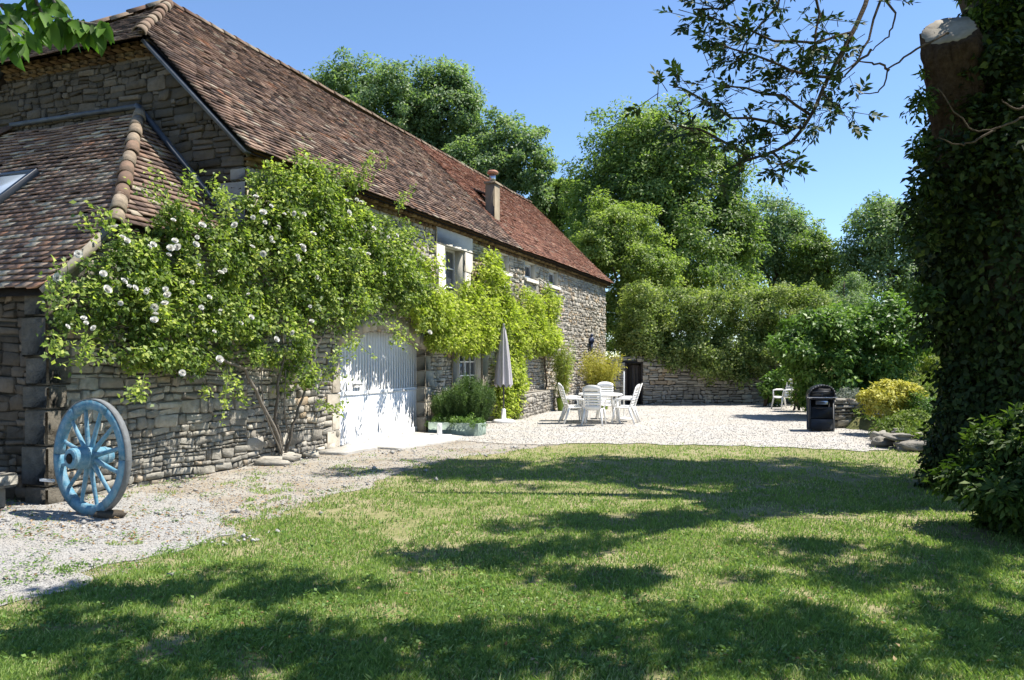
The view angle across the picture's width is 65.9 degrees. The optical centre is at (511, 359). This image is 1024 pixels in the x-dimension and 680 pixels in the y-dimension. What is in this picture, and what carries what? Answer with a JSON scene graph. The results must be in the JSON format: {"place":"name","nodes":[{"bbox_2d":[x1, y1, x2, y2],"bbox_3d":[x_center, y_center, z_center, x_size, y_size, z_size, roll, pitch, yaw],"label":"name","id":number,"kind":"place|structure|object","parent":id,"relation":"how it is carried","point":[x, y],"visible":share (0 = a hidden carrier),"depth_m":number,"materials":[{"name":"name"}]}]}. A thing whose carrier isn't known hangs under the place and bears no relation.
{"place":"outdoors","nodes":[
{"label":"outdoors","id":0,"kind":"place"},
{"bbox_2d":[0,492,235,605],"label":"gravel drive","id":1,"kind":"structure","parent":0,"point":[146,548],"depth_m":7.28,"materials":[{"name":"gravel"}]},
{"bbox_2d":[0,472,17,508],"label":"stone bench","id":2,"kind":"object","parent":1,"relation":"on","point":[8,479],"visible":1,"depth_m":8.68,"materials":[{"name":"grey stone"}]},
{"bbox_2d":[40,399,131,515],"bbox_3d":[-4.476,1.030,8.355,1.272,1.234,0.467,0,0,29],"label":"cart wheel","id":3,"kind":"object","parent":1,"relation":"on","point":[88,456],"visible":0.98,"depth_m":8.28,"materials":[{"name":"blue paint"}]},
{"bbox_2d":[0,492,259,613],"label":"gravel","id":4,"kind":"structure","parent":1,"relation":"on","point":[50,581],"depth_m":7.15,"materials":[{"name":"grey gravel"}]},
{"bbox_2d":[0,445,526,580],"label":"rubble","id":5,"kind":"object","parent":1,"relation":"on","point":[238,510],"visible":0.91,"depth_m":7.77,"materials":[{"name":"stone"}]},
{"bbox_2d":[101,441,558,540],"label":"dirt path","id":6,"kind":"structure","parent":0,"point":[469,447],"depth_m":11.02,"materials":[{"name":"beige gravel"}]},
{"bbox_2d":[93,509,126,518],"bbox_3d":[-4.170,1.614,8.181,0.340,0.106,0.156,0,0,0],"label":"chock stone","id":7,"kind":"object","parent":6,"relation":"on","point":[111,514],"visible":0.94,"depth_m":8.14,"materials":[{"name":"beige stone"}]},
{"bbox_2d":[253,456,290,465],"bbox_3d":[-3.749,1.599,12.352,0.606,0.163,0.337,0,0,0],"label":"edging stone","id":8,"kind":"object","parent":6,"relation":"on","point":[270,460],"visible":0.88,"depth_m":12.26,"materials":[{"name":"stone"}]},
{"bbox_2d":[1,436,566,553],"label":"pebbles","id":9,"kind":"object","parent":6,"relation":"on","point":[222,502],"visible":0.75,"depth_m":9.59,"materials":[{"name":"gravel"}]},
{"bbox_2d":[273,452,301,461],"bbox_3d":[-3.692,1.598,12.796,0.531,0.192,0.364,0,0,0],"label":"edging stone","id":10,"kind":"object","parent":6,"relation":"on","point":[291,456],"visible":0.61,"depth_m":12.72,"materials":[{"name":"stone"}]},
{"bbox_2d":[302,450,320,457],"bbox_3d":[-3.365,1.602,13.248,0.323,0.164,0.297,0,0,0],"label":"edging stone","id":11,"kind":"object","parent":6,"relation":"on","point":[312,454],"visible":0.8,"depth_m":13.16,"materials":[{"name":"stone"}]},
{"bbox_2d":[319,445,377,454],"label":"threshold slab","id":12,"kind":"structure","parent":6,"relation":"on","point":[346,450],"depth_m":14.00,"materials":[{"name":"concrete"}]},
{"bbox_2d":[343,432,461,449],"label":"threshold slab","id":13,"kind":"structure","parent":6,"relation":"on","point":[410,440],"depth_m":15.46,"materials":[{"name":"concrete"}]},
{"bbox_2d":[427,423,451,437],"bbox_3d":[-1.500,1.484,16.350,0.480,0.325,0.440,0,0,0],"label":"parasol stand","id":14,"kind":"object","parent":13,"relation":"on","point":[439,434],"visible":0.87,"depth_m":16.30,"materials":[{"name":"white plastic"}]},
{"bbox_2d":[0,0,961,357],"label":"sky","id":15,"kind":"structure","parent":0,"point":[551,62],"materials":[{"name":"blue"}]},
{"bbox_2d":[0,442,1023,679],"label":"lawn","id":16,"kind":"structure","parent":0,"point":[724,582],"depth_m":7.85,"materials":[{"name":"green plant"}]},
{"bbox_2d":[0,437,1021,666],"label":"leaf litter","id":17,"kind":"object","parent":16,"relation":"on","point":[385,638],"visible":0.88,"depth_m":7.65,"materials":[{"name":"brown plant"}]},
{"bbox_2d":[0,452,1023,679],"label":"clover","id":18,"kind":"object","parent":16,"relation":"on","point":[445,650],"visible":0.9,"depth_m":5.05,"materials":[{"name":"green plant"}]},
{"bbox_2d":[624,0,1023,492],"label":"ivy clad tree","id":19,"kind":"object","parent":16,"relation":"on","point":[965,240],"visible":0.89,"depth_m":9.22,"materials":[{"name":"green plant"}]},
{"bbox_2d":[892,440,925,451],"bbox_3d":[7.347,1.573,14.267,0.860,0.236,0.545,0,0,0],"label":"rock","id":20,"kind":"object","parent":16,"relation":"on","point":[910,446],"visible":0.61,"depth_m":14.09,"materials":[{"name":"grey stone"}]},
{"bbox_2d":[881,433,918,440],"bbox_3d":[7.210,1.428,14.636,0.735,0.136,0.464,0,0,0],"label":"rock","id":21,"kind":"object","parent":20,"relation":"on","point":[899,436],"visible":0.93,"depth_m":14.46,"materials":[{"name":"grey stone"}]},
{"bbox_2d":[919,401,1023,541],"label":"dark shrub","id":22,"kind":"object","parent":16,"relation":"on","point":[985,477],"visible":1,"depth_m":7.24,"materials":[{"name":"green plant"}]},
{"bbox_2d":[456,402,895,451],"bbox_3d":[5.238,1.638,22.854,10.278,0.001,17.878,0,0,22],"label":"gravel courtyard","id":23,"kind":"structure","parent":0,"point":[652,412],"depth_m":18.75,"materials":[{"name":"beige gravel"}]},
{"bbox_2d":[424,413,487,435],"bbox_3d":[-1.195,1.395,17.311,1.469,0.510,0.658,0,0,23],"label":"planter trough","id":24,"kind":"object","parent":23,"relation":"on","point":[458,425],"visible":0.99,"depth_m":17.10,"materials":[{"name":"green concrete"}]},
{"bbox_2d":[429,372,496,421],"bbox_3d":[-1.126,0.950,17.904,1.593,1.366,1.323,0,0,0],"label":"rosemary bush","id":25,"kind":"object","parent":24,"relation":"in","point":[463,398],"visible":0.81,"depth_m":17.57,"materials":[{"name":"green plant"}]},
{"bbox_2d":[492,323,514,422],"bbox_3d":[-0.220,0.348,20.550,0.600,2.580,0.600,0,0,0],"label":"parasol","id":26,"kind":"object","parent":23,"relation":"on","point":[503,373],"visible":1,"depth_m":20.43,"materials":[{"name":"grey fabric"}]},
{"bbox_2d":[510,389,556,418],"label":"stone wall","id":27,"kind":"structure","parent":23,"relation":"on","point":[541,401],"depth_m":23.38,"materials":[{"name":"stone"}]},
{"bbox_2d":[547,336,579,410],"bbox_3d":[1.685,0.426,25.309,0.990,2.419,1.001,0,0,38],"label":"potted bamboo","id":28,"kind":"object","parent":23,"relation":"on","point":[560,365],"visible":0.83,"depth_m":25.16,"materials":[{"name":"plant"}]},
{"bbox_2d":[558,383,582,421],"bbox_3d":[1.578,1.133,21.164,0.688,1.022,0.594,0,0,10],"label":"garden chair","id":29,"kind":"object","parent":23,"relation":"on","point":[580,405],"visible":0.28,"depth_m":20.95,"materials":[{"name":"white plastic"}]},
{"bbox_2d":[557,384,586,423],"bbox_3d":[1.519,1.133,20.333,0.688,1.022,0.594,0,0,-12],"label":"garden chair","id":30,"kind":"object","parent":23,"relation":"on","point":[565,399],"visible":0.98,"depth_m":20.19,"materials":[{"name":"white plastic"}]},
{"bbox_2d":[581,385,606,425],"bbox_3d":[2.030,1.133,19.670,0.594,1.022,0.688,0,0,14],"label":"garden chair","id":31,"kind":"object","parent":23,"relation":"on","point":[592,406],"visible":1,"depth_m":19.47,"materials":[{"name":"white plastic"}]},
{"bbox_2d":[578,392,622,422],"bbox_3d":[2.330,1.266,20.800,1.147,0.750,1.462,0,0,0],"label":"garden table","id":32,"kind":"object","parent":23,"relation":"on","point":[612,394],"visible":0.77,"depth_m":20.28,"materials":[{"name":"white plastic"}]},
{"bbox_2d":[577,344,629,409],"bbox_3d":[3.024,0.559,25.995,1.879,2.155,1.515,0,0,0],"label":"potted bamboo","id":33,"kind":"object","parent":23,"relation":"on","point":[597,369],"visible":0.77,"depth_m":25.88,"materials":[{"name":"plant"}]},
{"bbox_2d":[595,382,616,418],"bbox_3d":[2.620,1.133,21.933,0.594,1.022,0.688,0,0,0],"label":"garden chair","id":34,"kind":"object","parent":23,"relation":"on","point":[605,384],"visible":0.46,"depth_m":22.16,"materials":[{"name":"white plastic"}]},
{"bbox_2d":[611,384,639,423],"bbox_3d":[2.938,1.133,20.272,0.688,1.022,0.594,0,0,20],"label":"garden chair","id":35,"kind":"object","parent":23,"relation":"on","point":[632,399],"visible":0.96,"depth_m":20.12,"materials":[{"name":"white plastic"}]},
{"bbox_2d":[620,372,631,419],"bbox_3d":[3.050,0.981,21.500,0.440,1.310,0.433,0,0,0],"label":"parasol stand","id":36,"kind":"object","parent":23,"relation":"on","point":[624,418],"visible":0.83,"depth_m":21.48,"materials":[{"name":"white plastic"}]},
{"bbox_2d":[617,383,642,421],"bbox_3d":[3.122,1.133,20.941,0.688,1.022,0.594,0,0,6],"label":"garden chair","id":37,"kind":"object","parent":23,"relation":"on","point":[635,402],"visible":0.72,"depth_m":20.71,"materials":[{"name":"white plastic"}]},
{"bbox_2d":[606,356,792,404],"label":"garden wall","id":38,"kind":"structure","parent":23,"relation":"on","point":[660,385],"depth_m":28.86,"materials":[{"name":"stone"}]},
{"bbox_2d":[620,360,646,404],"bbox_3d":[4.421,0.850,28.710,1.000,1.640,0.180,0,0,-8],"label":"plank door","id":39,"kind":"structure","parent":38,"relation":"in","point":[633,373],"depth_m":28.74,"materials":[{"name":"brown wood"}]},
{"bbox_2d":[756,365,792,406],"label":"shrub","id":40,"kind":"object","parent":23,"relation":"on","point":[769,385],"visible":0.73,"depth_m":27.30,"materials":[{"name":"green plant"}]},
{"bbox_2d":[771,379,796,409],"bbox_3d":[9.029,1.133,26.126,0.688,1.022,0.594,0,0,-18],"label":"garden chair","id":41,"kind":"object","parent":23,"relation":"on","point":[786,389],"visible":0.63,"depth_m":26.25,"materials":[{"name":"white plastic"}]},
{"bbox_2d":[787,369,816,410],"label":"yellow shrub","id":42,"kind":"object","parent":23,"relation":"on","point":[795,402],"visible":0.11,"depth_m":25.07,"materials":[{"name":"green plant"}]},
{"bbox_2d":[806,384,836,431],"bbox_3d":[7.124,1.107,18.225,0.644,1.062,0.592,0,0,14],"label":"barbecue","id":43,"kind":"object","parent":23,"relation":"on","point":[820,406],"visible":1,"depth_m":18.01,"materials":[{"name":"grey metal"}]},
{"bbox_2d":[811,407,832,418],"bbox_3d":[7.074,1.213,18.024,0.464,0.260,0.039,0,0,14],"label":"door panel","id":44,"kind":"structure","parent":43,"relation":"in","point":[816,412],"depth_m":18.02,"materials":[{"name":"black metal"}]},
{"bbox_2d":[835,398,882,427],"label":"dry stone wall","id":45,"kind":"structure","parent":23,"relation":"on","point":[843,416],"depth_m":18.85,"materials":[{"name":"grey stone"}]},
{"bbox_2d":[836,386,859,399],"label":"silver plant","id":46,"kind":"object","parent":45,"relation":"on","point":[844,391],"visible":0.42,"depth_m":19.22,"materials":[{"name":"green plant"}]},
{"bbox_2d":[869,430,887,439],"bbox_3d":[7.105,1.512,15.229,0.363,0.286,0.318,0,0,0],"label":"rock","id":47,"kind":"object","parent":23,"relation":"on","point":[873,434],"visible":0.44,"depth_m":15.20,"materials":[{"name":"grey stone"}]},
{"bbox_2d":[869,436,894,446],"bbox_3d":[6.947,1.569,14.838,0.447,0.259,0.380,0,0,0],"label":"rock","id":48,"kind":"object","parent":23,"relation":"on","point":[879,441],"visible":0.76,"depth_m":14.75,"materials":[{"name":"grey stone"}]},
{"bbox_2d":[819,362,959,449],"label":"garden bank","id":49,"kind":"structure","parent":0,"point":[856,423],"depth_m":18.56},
{"bbox_2d":[566,185,688,354],"bbox_3d":[4.913,-3.767,36.809,6.372,8.579,5.131,0,0,0],"label":"broadleaf tree","id":50,"kind":"object","parent":49,"relation":"on","point":[607,242],"visible":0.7,"depth_m":35.81,"materials":[{"name":"green plant"}]},
{"bbox_2d":[556,91,775,340],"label":"broadleaf tree","id":51,"kind":"object","parent":49,"relation":"on","point":[633,162],"visible":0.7,"depth_m":40.54,"materials":[{"name":"green plant"}]},
{"bbox_2d":[608,272,845,389],"bbox_3d":[7.979,-1.133,29.762,8.654,4.615,4.019,0,0,0],"label":"hedge","id":52,"kind":"object","parent":49,"relation":"on","point":[654,325],"visible":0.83,"depth_m":28.81,"materials":[{"name":"green plant"}]},
{"bbox_2d":[734,181,832,313],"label":"broadleaf tree","id":53,"kind":"object","parent":49,"relation":"on","point":[785,225],"visible":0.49,"depth_m":52.87,"materials":[{"name":"green plant"}]},
{"bbox_2d":[777,226,852,294],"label":"broadleaf tree","id":54,"kind":"object","parent":49,"relation":"on","point":[821,245],"visible":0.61,"depth_m":51.12,"materials":[{"name":"green plant"}]},
{"bbox_2d":[810,271,873,335],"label":"broadleaf tree","id":55,"kind":"object","parent":49,"relation":"on","point":[856,297],"visible":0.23,"depth_m":40.01,"materials":[{"name":"green plant"}]},
{"bbox_2d":[763,288,934,412],"bbox_3d":[9.659,-0.139,22.506,4.805,3.741,3.259,0,0,0],"label":"leafy shrub","id":56,"kind":"object","parent":49,"relation":"on","point":[842,348],"visible":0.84,"depth_m":21.70,"materials":[{"name":"green plant"}]},
{"bbox_2d":[828,189,925,314],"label":"broadleaf tree","id":57,"kind":"object","parent":49,"relation":"on","point":[878,256],"visible":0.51,"depth_m":49.08,"materials":[{"name":"green plant"}]},
{"bbox_2d":[855,377,928,418],"bbox_3d":[8.268,0.840,17.235,1.386,0.926,1.207,0,0,0],"label":"golden shrub","id":58,"kind":"object","parent":49,"relation":"on","point":[888,398],"visible":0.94,"depth_m":16.96,"materials":[{"name":"yellow plant"}]},
{"bbox_2d":[847,362,938,439],"bbox_3d":[11.467,0.727,22.832,7.666,1.644,18.890,0,0,31],"label":"ground cover","id":59,"kind":"object","parent":49,"relation":"on","point":[910,429],"visible":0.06,"depth_m":18.20,"materials":[{"name":"green plant"}]},
{"bbox_2d":[868,406,928,434],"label":"green shrub","id":60,"kind":"object","parent":49,"relation":"on","point":[887,425],"visible":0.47,"depth_m":15.89,"materials":[{"name":"green plant"}]},
{"bbox_2d":[899,389,936,414],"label":"bank shrub","id":61,"kind":"object","parent":49,"relation":"on","point":[927,407],"visible":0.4,"depth_m":16.72,"materials":[{"name":"green plant"}]},
{"bbox_2d":[916,348,941,374],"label":"bank shrub","id":62,"kind":"object","parent":49,"relation":"on","point":[929,361],"visible":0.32,"depth_m":23.86,"materials":[{"name":"green plant"}]},
{"label":"field","id":63,"kind":"structure","parent":0,"visible":0},
{"bbox_2d":[0,0,114,71],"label":"walnut tree","id":64,"kind":"object","parent":63,"relation":"on","point":[61,31],"visible":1,"depth_m":3.97,"materials":[{"name":"green plant"}]},
{"bbox_2d":[0,103,250,504],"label":"stone annex","id":65,"kind":"object","parent":63,"relation":"on","point":[178,431],"visible":0.58,"depth_m":10.37,"materials":[{"name":"grey stone"}]},
{"bbox_2d":[0,0,614,465],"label":"stone house","id":66,"kind":"structure","parent":63,"relation":"on","point":[210,98],"depth_m":15.50,"materials":[{"name":"stone"}]},
{"bbox_2d":[36,138,443,455],"bbox_3d":[-3.280,-1.107,12.823,1.024,5.405,9.763,0,0,21],"label":"climbing rose","id":67,"kind":"object","parent":66,"relation":"attached to","point":[151,289],"visible":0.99,"depth_m":11.61,"materials":[{"name":"green plant"}]},
{"bbox_2d":[338,332,416,445],"bbox_3d":[-2.768,0.500,16.159,0.140,2.400,3.500,0,0,21],"label":"garage door","id":68,"kind":"structure","parent":66,"relation":"in","point":[382,404],"depth_m":16.16,"materials":[{"name":"white paint"}]},
{"bbox_2d":[433,226,472,299],"bbox_3d":[-1.514,-2.082,19.095,0.440,1.956,2.060,0,0,21],"label":"window","id":69,"kind":"structure","parent":66,"relation":"in","point":[458,248],"depth_m":19.44,"materials":[{"name":"white paint"}]},
{"bbox_2d":[450,343,487,390],"bbox_3d":[-1.129,0.165,20.002,0.350,1.490,2.210,0,0,21],"label":"window","id":70,"kind":"structure","parent":66,"relation":"in","point":[478,366],"depth_m":20.32,"materials":[{"name":"white paint"}]},
{"bbox_2d":[403,230,564,419],"bbox_3d":[-0.134,-0.591,21.296,0.950,4.713,10.598,0,0,21],"label":"wisteria","id":71,"kind":"object","parent":66,"relation":"attached to","point":[469,323],"visible":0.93,"depth_m":20.20,"materials":[{"name":"green plant"}]},
{"bbox_2d":[497,251,512,276],"bbox_3d":[-0.314,-2.680,22.179,0.335,0.660,1.020,0,0,21],"label":"window","id":72,"kind":"structure","parent":66,"relation":"in","point":[505,257],"depth_m":22.49,"materials":[{"name":"white paint"}]},
{"bbox_2d":[523,261,538,284],"bbox_3d":[0.488,-2.680,24.271,0.335,0.660,1.140,0,0,21],"label":"window","id":73,"kind":"structure","parent":66,"relation":"in","point":[530,268],"depth_m":24.51,"materials":[{"name":"white paint"}]},
{"bbox_2d":[548,269,560,290],"bbox_3d":[1.317,-2.680,26.432,0.335,0.660,1.170,0,0,21],"label":"window","id":74,"kind":"structure","parent":66,"relation":"in","point":[553,275],"depth_m":26.74,"materials":[{"name":"grey glass"}]},
{"bbox_2d":[589,334,593,354],"bbox_3d":[3.069,-0.589,30.526,0.244,0.822,0.530,0,0,42],"label":"wall ornament","id":75,"kind":"object","parent":66,"relation":"attached to","point":[591,340],"depth_m":30.44,"materials":[{"name":"blue metal"}]},
{"bbox_2d":[302,46,445,145],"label":"broadleaf tree","id":76,"kind":"object","parent":63,"relation":"on","point":[369,91],"visible":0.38,"depth_m":46.71,"materials":[{"name":"green plant"}]},
{"bbox_2d":[391,53,491,152],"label":"broadleaf tree","id":77,"kind":"object","parent":63,"relation":"on","point":[448,86],"visible":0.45,"depth_m":47.52,"materials":[{"name":"green plant"}]},
{"bbox_2d":[441,105,564,215],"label":"broadleaf tree","id":78,"kind":"object","parent":63,"relation":"on","point":[484,151],"visible":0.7,"depth_m":45.39,"materials":[{"name":"green plant"}]},
{"bbox_2d":[526,176,577,236],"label":"broadleaf tree","id":79,"kind":"object","parent":63,"relation":"on","point":[553,216],"visible":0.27,"depth_m":46.45,"materials":[{"name":"green plant"}]},
{"bbox_2d":[605,284,915,360],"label":"distant treeline","id":80,"kind":"object","parent":63,"relation":"on","point":[678,336],"depth_m":70.88,"materials":[{"name":"green plant"}]}
]}

